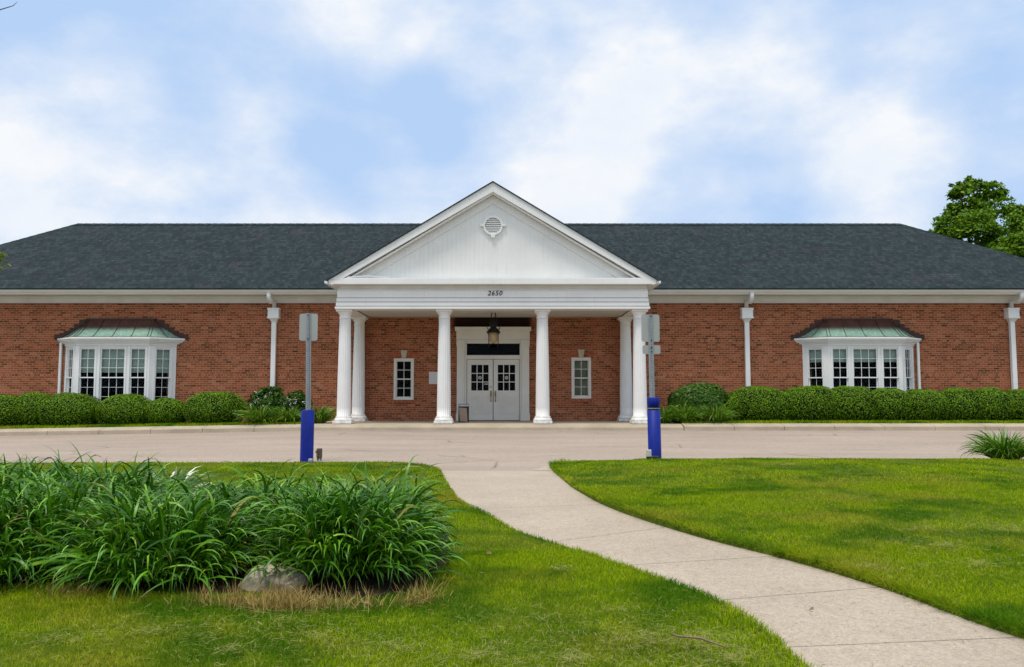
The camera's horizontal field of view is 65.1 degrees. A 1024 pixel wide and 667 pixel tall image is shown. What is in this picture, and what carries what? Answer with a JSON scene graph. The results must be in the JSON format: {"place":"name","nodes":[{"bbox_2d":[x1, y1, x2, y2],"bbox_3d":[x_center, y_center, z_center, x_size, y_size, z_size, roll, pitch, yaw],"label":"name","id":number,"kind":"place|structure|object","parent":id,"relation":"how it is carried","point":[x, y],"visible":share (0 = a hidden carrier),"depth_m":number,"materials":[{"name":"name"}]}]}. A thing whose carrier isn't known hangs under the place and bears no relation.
{"place":"outdoors","nodes":[
{"label":"outdoors","id":0,"kind":"place"},
{"bbox_2d":[232,542,255,575],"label":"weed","id":1,"kind":"object","parent":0,"point":[247,569],"visible":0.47,"depth_m":4.63,"materials":[{"name":"plant"}]},
{"bbox_2d":[0,457,1023,666],"bbox_3d":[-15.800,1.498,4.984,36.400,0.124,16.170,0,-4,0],"label":"lawn","id":2,"kind":"structure","parent":0,"point":[165,588],"depth_m":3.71,"materials":[{"name":"plant"}]},
{"bbox_2d":[0,476,451,598],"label":"planting bed","id":3,"kind":"object","parent":2,"relation":"on","point":[372,582],"visible":0.11,"depth_m":4.54,"materials":[{"name":"soil"}]},
{"bbox_2d":[0,2,16,269],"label":"tree","id":4,"kind":"object","parent":3,"relation":"on","point":[1,256],"visible":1,"depth_m":9.64,"materials":[{"name":"green plant"}]},
{"bbox_2d":[0,464,32,494],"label":"grass clump","id":5,"kind":"object","parent":3,"relation":"on","point":[8,474],"visible":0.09,"depth_m":5.59,"materials":[{"name":"green plant"}]},
{"bbox_2d":[0,445,96,496],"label":"grass clump","id":6,"kind":"object","parent":3,"relation":"on","point":[26,468],"visible":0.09,"depth_m":6.00,"materials":[{"name":"green plant"}]},
{"bbox_2d":[0,460,149,593],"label":"grass clump","id":7,"kind":"object","parent":3,"relation":"on","point":[18,513],"visible":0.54,"depth_m":4.65,"materials":[{"name":"green plant"}]},
{"bbox_2d":[5,440,200,505],"bbox_3d":[-2.910,1.125,5.632,1.577,0.728,1.599,4,-6,-40],"label":"grass clump","id":8,"kind":"object","parent":3,"relation":"on","point":[126,476],"visible":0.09,"depth_m":5.63,"materials":[{"name":"green plant"}]},
{"bbox_2d":[2,475,282,606],"bbox_3d":[-2.046,1.125,4.691,1.553,0.583,1.602,0,-4,0],"label":"grass clump","id":9,"kind":"object","parent":3,"relation":"on","point":[127,542],"visible":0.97,"depth_m":4.42,"materials":[{"name":"green plant"}]},
{"bbox_2d":[145,459,217,501],"bbox_3d":[-2.753,1.269,6.520,0.676,0.500,0.669,2,-5,-26],"label":"variegated plant","id":10,"kind":"object","parent":3,"relation":"on","point":[175,472],"visible":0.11,"depth_m":6.59,"materials":[{"name":"green plant"}]},
{"bbox_2d":[162,459,333,562],"bbox_3d":[-1.715,1.164,5.385,1.548,0.614,1.526,0,-4,0],"label":"grass clump","id":11,"kind":"object","parent":3,"relation":"on","point":[226,493],"visible":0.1,"depth_m":5.37,"materials":[{"name":"green plant"}]},
{"bbox_2d":[254,542,270,565],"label":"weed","id":12,"kind":"object","parent":3,"relation":"on","point":[262,555],"visible":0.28,"depth_m":4.63,"materials":[{"name":"plant"}]},
{"bbox_2d":[238,563,310,591],"bbox_3d":[-1.323,1.364,4.473,0.380,0.170,0.281,0,-4,0],"label":"boulder","id":13,"kind":"object","parent":3,"relation":"on","point":[256,580],"visible":0.68,"depth_m":4.38,"materials":[{"name":"grey stone"}]},
{"bbox_2d":[226,455,471,592],"bbox_3d":[-0.966,1.085,4.773,1.492,0.677,1.552,0,-4,0],"label":"grass clump","id":14,"kind":"object","parent":3,"relation":"on","point":[332,532],"visible":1,"depth_m":4.50,"materials":[{"name":"green plant"}]},
{"bbox_2d":[275,457,464,561],"bbox_3d":[-1.012,1.144,5.310,1.413,0.640,1.412,0,-4,0],"label":"grass clump","id":15,"kind":"object","parent":3,"relation":"on","point":[338,484],"visible":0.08,"depth_m":5.36,"materials":[{"name":"green plant"}]},
{"bbox_2d":[0,573,461,617],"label":"dry grass","id":16,"kind":"structure","parent":2,"relation":"on","point":[284,598],"depth_m":4.05,"materials":[{"name":"plant"}]},
{"bbox_2d":[315,448,321,462],"bbox_3d":[-3.082,1.963,12.781,0.109,0.260,0.070,0,-4,0],"label":"junction box","id":17,"kind":"object","parent":2,"relation":"on","point":[318,451],"visible":0.96,"depth_m":12.76,"materials":[{"name":"grey metal"}]},
{"bbox_2d":[671,632,726,647],"bbox_3d":[0.772,1.285,3.365,0.270,0.022,0.040,-4,-6,44],"label":"stick","id":18,"kind":"object","parent":2,"relation":"on","point":[693,637],"visible":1,"depth_m":3.37,"materials":[{"name":"brown wood"}]},
{"bbox_2d":[0,430,1023,470],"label":"road","id":19,"kind":"structure","parent":0,"point":[490,450],"depth_m":17.04,"materials":[{"name":"concrete"}]},
{"bbox_2d":[299,313,317,461],"bbox_3d":[-3.395,0.919,13.334,0.228,2.527,0.249,4,-6,-42],"label":"sign post","id":20,"kind":"object","parent":19,"relation":"on","point":[308,328],"visible":0.94,"depth_m":13.32,"materials":[{"name":"blue metal"}]},
{"bbox_2d":[646,450,651,458],"bbox_3d":[2.183,1.964,12.783,0.078,0.220,0.064,0,-4,0],"label":"outlet box","id":21,"kind":"object","parent":19,"relation":"on","point":[648,454],"visible":0.83,"depth_m":12.76,"materials":[{"name":"black plastic"}]},
{"bbox_2d":[0,0,1023,243],"label":"sky","id":22,"kind":"structure","parent":0,"point":[112,111],"materials":[{"name":"blue"}]},
{"bbox_2d":[442,465,1023,666],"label":"path","id":23,"kind":"structure","parent":0,"point":[849,636],"depth_m":4.62,"materials":[{"name":"concrete"}]},
{"bbox_2d":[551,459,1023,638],"bbox_3d":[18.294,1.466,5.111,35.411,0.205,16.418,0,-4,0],"label":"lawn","id":24,"kind":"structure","parent":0,"point":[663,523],"depth_m":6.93,"materials":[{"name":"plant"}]},
{"bbox_2d":[641,314,661,458],"bbox_3d":[2.348,0.931,13.383,0.226,2.511,0.267,4,-6,-45],"label":"sign post","id":25,"kind":"object","parent":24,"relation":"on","point":[650,330],"visible":0.97,"depth_m":13.38,"materials":[{"name":"blue plastic"}]},
{"bbox_2d":[959,422,1023,459],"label":"grass clump","id":26,"kind":"object","parent":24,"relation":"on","point":[1002,446],"visible":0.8,"depth_m":12.58,"materials":[{"name":"plant"}]},
{"label":"ground","id":27,"kind":"structure","parent":0,"visible":0},
{"bbox_2d":[314,421,683,430],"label":"porch slab","id":28,"kind":"structure","parent":27,"relation":"on","point":[490,426],"depth_m":24.04,"materials":[{"name":"beige concrete"}]},
{"bbox_2d":[458,404,469,421],"bbox_3d":[-1.550,2.553,25.772,0.360,0.588,0.335,0,-4,0],"label":"litter bin","id":29,"kind":"object","parent":28,"relation":"on","point":[463,412],"visible":1,"depth_m":25.61,"materials":[{"name":"beige plastic"}]},
{"bbox_2d":[0,181,1023,423],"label":"brick building","id":30,"kind":"structure","parent":27,"relation":"on","point":[182,312],"depth_m":27.41,"materials":[{"name":"red brick"}]},
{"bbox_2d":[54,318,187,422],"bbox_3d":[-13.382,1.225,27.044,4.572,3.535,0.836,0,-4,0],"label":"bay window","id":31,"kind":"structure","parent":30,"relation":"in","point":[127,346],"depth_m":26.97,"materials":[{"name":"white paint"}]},
{"bbox_2d":[389,350,418,402],"bbox_3d":[-3.694,1.475,27.393,1.002,1.798,0.150,0,-4,0],"label":"window","id":32,"kind":"structure","parent":30,"relation":"in","point":[397,358],"depth_m":27.38,"materials":[{"name":"paint"}]},
{"bbox_2d":[429,372,437,383],"bbox_3d":[-2.585,1.515,27.348,0.499,0.418,0.027,0,-4,0],"label":"notice plaque","id":33,"kind":"object","parent":30,"relation":"attached to","point":[433,376],"visible":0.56,"depth_m":27.34,"materials":[{"name":"white"}]},
{"bbox_2d":[467,360,492,419],"bbox_3d":[-1.104,1.916,27.301,0.900,2.062,0.136,0,-4,0],"label":"door","id":34,"kind":"structure","parent":30,"relation":"in","point":[481,402],"depth_m":27.30,"materials":[{"name":"paint"}]},
{"bbox_2d":[487,313,499,346],"bbox_3d":[-0.600,-0.124,25.987,0.454,1.109,0.454,0,-4,0],"label":"hanging lantern","id":35,"kind":"object","parent":30,"relation":"hanging from","point":[493,332],"visible":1,"depth_m":25.88,"materials":[{"name":"brown metal"}]},
{"bbox_2d":[493,360,519,419],"bbox_3d":[-0.180,1.916,27.301,0.900,2.062,0.136,0,-4,0],"label":"door","id":36,"kind":"structure","parent":30,"relation":"in","point":[505,403],"depth_m":27.30,"materials":[{"name":"paint"}]},
{"bbox_2d":[567,349,594,401],"bbox_3d":[2.365,1.442,27.446,1.002,1.783,0.250,0,-4,0],"label":"window","id":37,"kind":"structure","parent":30,"relation":"in","point":[581,365],"depth_m":27.41,"materials":[{"name":"paint"}]},
{"bbox_2d":[791,318,924,392],"bbox_3d":[11.838,1.225,27.044,4.572,3.535,0.836,0,-4,0],"label":"bay window","id":38,"kind":"structure","parent":30,"relation":"in","point":[848,340],"depth_m":26.99,"materials":[{"name":"white paint"}]},
{"bbox_2d":[0,423,1023,435],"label":"kerb","id":39,"kind":"structure","parent":27,"relation":"on","point":[686,427],"depth_m":23.96,"materials":[{"name":"beige concrete"}]},
{"bbox_2d":[931,175,1023,247],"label":"tree","id":40,"kind":"object","parent":27,"relation":"on","point":[974,216],"visible":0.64,"depth_m":44.93,"materials":[{"name":"green plant"}]},
{"bbox_2d":[987,209,1023,257],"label":"tree","id":41,"kind":"object","parent":27,"relation":"on","point":[1014,245],"visible":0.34,"depth_m":40.39,"materials":[{"name":"green plant"}]},
{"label":"planting strip","id":42,"kind":"structure","parent":0,"visible":0},
{"bbox_2d":[0,394,19,425],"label":"shrub","id":43,"kind":"object","parent":42,"relation":"on","point":[7,410],"visible":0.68,"depth_m":25.22,"materials":[{"name":"green plant"}]},
{"bbox_2d":[14,392,53,425],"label":"shrub","id":44,"kind":"object","parent":42,"relation":"on","point":[29,403],"visible":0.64,"depth_m":25.37,"materials":[{"name":"green plant"}]},
{"bbox_2d":[37,392,101,425],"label":"shrub","id":45,"kind":"object","parent":42,"relation":"on","point":[68,408],"visible":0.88,"depth_m":24.94,"materials":[{"name":"green plant"}]},
{"bbox_2d":[95,393,150,424],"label":"shrub","id":46,"kind":"object","parent":42,"relation":"on","point":[128,409],"visible":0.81,"depth_m":25.03,"materials":[{"name":"green plant"}]},
{"bbox_2d":[144,398,185,423],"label":"shrub","id":47,"kind":"object","parent":42,"relation":"on","point":[163,410],"visible":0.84,"depth_m":25.17,"materials":[{"name":"green plant"}]},
{"bbox_2d":[181,391,248,423],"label":"shrub","id":48,"kind":"object","parent":42,"relation":"on","point":[211,407],"visible":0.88,"depth_m":24.99,"materials":[{"name":"green plant"}]},
{"bbox_2d":[233,403,282,422],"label":"daylily","id":49,"kind":"object","parent":42,"relation":"on","point":[257,416],"visible":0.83,"depth_m":24.63,"materials":[{"name":"plant"}]},
{"bbox_2d":[245,385,286,421],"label":"flowering bush","id":50,"kind":"object","parent":42,"relation":"on","point":[269,396],"visible":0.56,"depth_m":25.66,"materials":[{"name":"green plant"}]},
{"bbox_2d":[265,405,300,422],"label":"daylily","id":51,"kind":"object","parent":42,"relation":"on","point":[285,416],"visible":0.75,"depth_m":24.70,"materials":[{"name":"plant"}]},
{"bbox_2d":[279,389,312,420],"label":"flowering bush","id":52,"kind":"object","parent":42,"relation":"on","point":[295,398],"visible":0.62,"depth_m":25.65,"materials":[{"name":"green plant"}]},
{"bbox_2d":[293,404,336,422],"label":"daylily","id":53,"kind":"object","parent":42,"relation":"on","point":[323,415],"visible":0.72,"depth_m":24.78,"materials":[{"name":"plant"}]},
{"bbox_2d":[0,419,1023,428],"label":"kerbside grass","id":54,"kind":"structure","parent":42,"relation":"on","point":[686,421],"depth_m":24.50,"materials":[{"name":"green plant"}]},
{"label":"planting strip","id":55,"kind":"structure","parent":0,"visible":0},
{"bbox_2d":[660,402,686,422],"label":"daylily","id":56,"kind":"object","parent":55,"relation":"on","point":[667,419],"visible":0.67,"depth_m":24.65,"materials":[{"name":"plant"}]},
{"bbox_2d":[663,401,709,422],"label":"daylily","id":57,"kind":"object","parent":55,"relation":"on","point":[690,413],"visible":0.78,"depth_m":24.58,"materials":[{"name":"plant"}]},
{"bbox_2d":[667,382,729,420],"bbox_3d":[6.009,2.210,25.814,1.986,1.276,1.418,0,-4,0],"label":"shrub","id":58,"kind":"object","parent":55,"relation":"on","point":[702,394],"visible":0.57,"depth_m":25.35,"materials":[{"name":"green plant"}]},
{"bbox_2d":[693,402,740,422],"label":"daylily","id":59,"kind":"object","parent":55,"relation":"on","point":[718,414],"visible":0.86,"depth_m":24.60,"materials":[{"name":"plant"}]},
{"bbox_2d":[726,386,793,420],"bbox_3d":[7.911,2.248,25.659,2.371,1.162,1.429,0,-4,0],"label":"shrub","id":60,"kind":"object","parent":55,"relation":"on","point":[757,403],"visible":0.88,"depth_m":25.13,"materials":[{"name":"green plant"}]},
{"bbox_2d":[784,385,837,420],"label":"shrub","id":61,"kind":"object","parent":55,"relation":"on","point":[814,402],"visible":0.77,"depth_m":25.18,"materials":[{"name":"green plant"}]},
{"bbox_2d":[830,386,878,420],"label":"shrub","id":62,"kind":"object","parent":55,"relation":"on","point":[852,403],"visible":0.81,"depth_m":25.11,"materials":[{"name":"green plant"}]},
{"bbox_2d":[871,388,912,420],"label":"shrub","id":63,"kind":"object","parent":55,"relation":"on","point":[894,404],"visible":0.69,"depth_m":25.17,"materials":[{"name":"green plant"}]},
{"bbox_2d":[906,389,949,420],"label":"shrub","id":64,"kind":"object","parent":55,"relation":"on","point":[928,404],"visible":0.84,"depth_m":25.12,"materials":[{"name":"green plant"}]},
{"bbox_2d":[938,387,982,420],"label":"shrub","id":65,"kind":"object","parent":55,"relation":"on","point":[964,404],"visible":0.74,"depth_m":25.18,"materials":[{"name":"green plant"}]},
{"bbox_2d":[972,387,1015,420],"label":"shrub","id":66,"kind":"object","parent":55,"relation":"on","point":[996,403],"visible":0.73,"depth_m":25.09,"materials":[{"name":"green plant"}]},
{"bbox_2d":[1004,388,1023,420],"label":"shrub","id":67,"kind":"object","parent":55,"relation":"on","point":[1017,394],"visible":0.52,"depth_m":25.28,"materials":[{"name":"green plant"}]}
]}

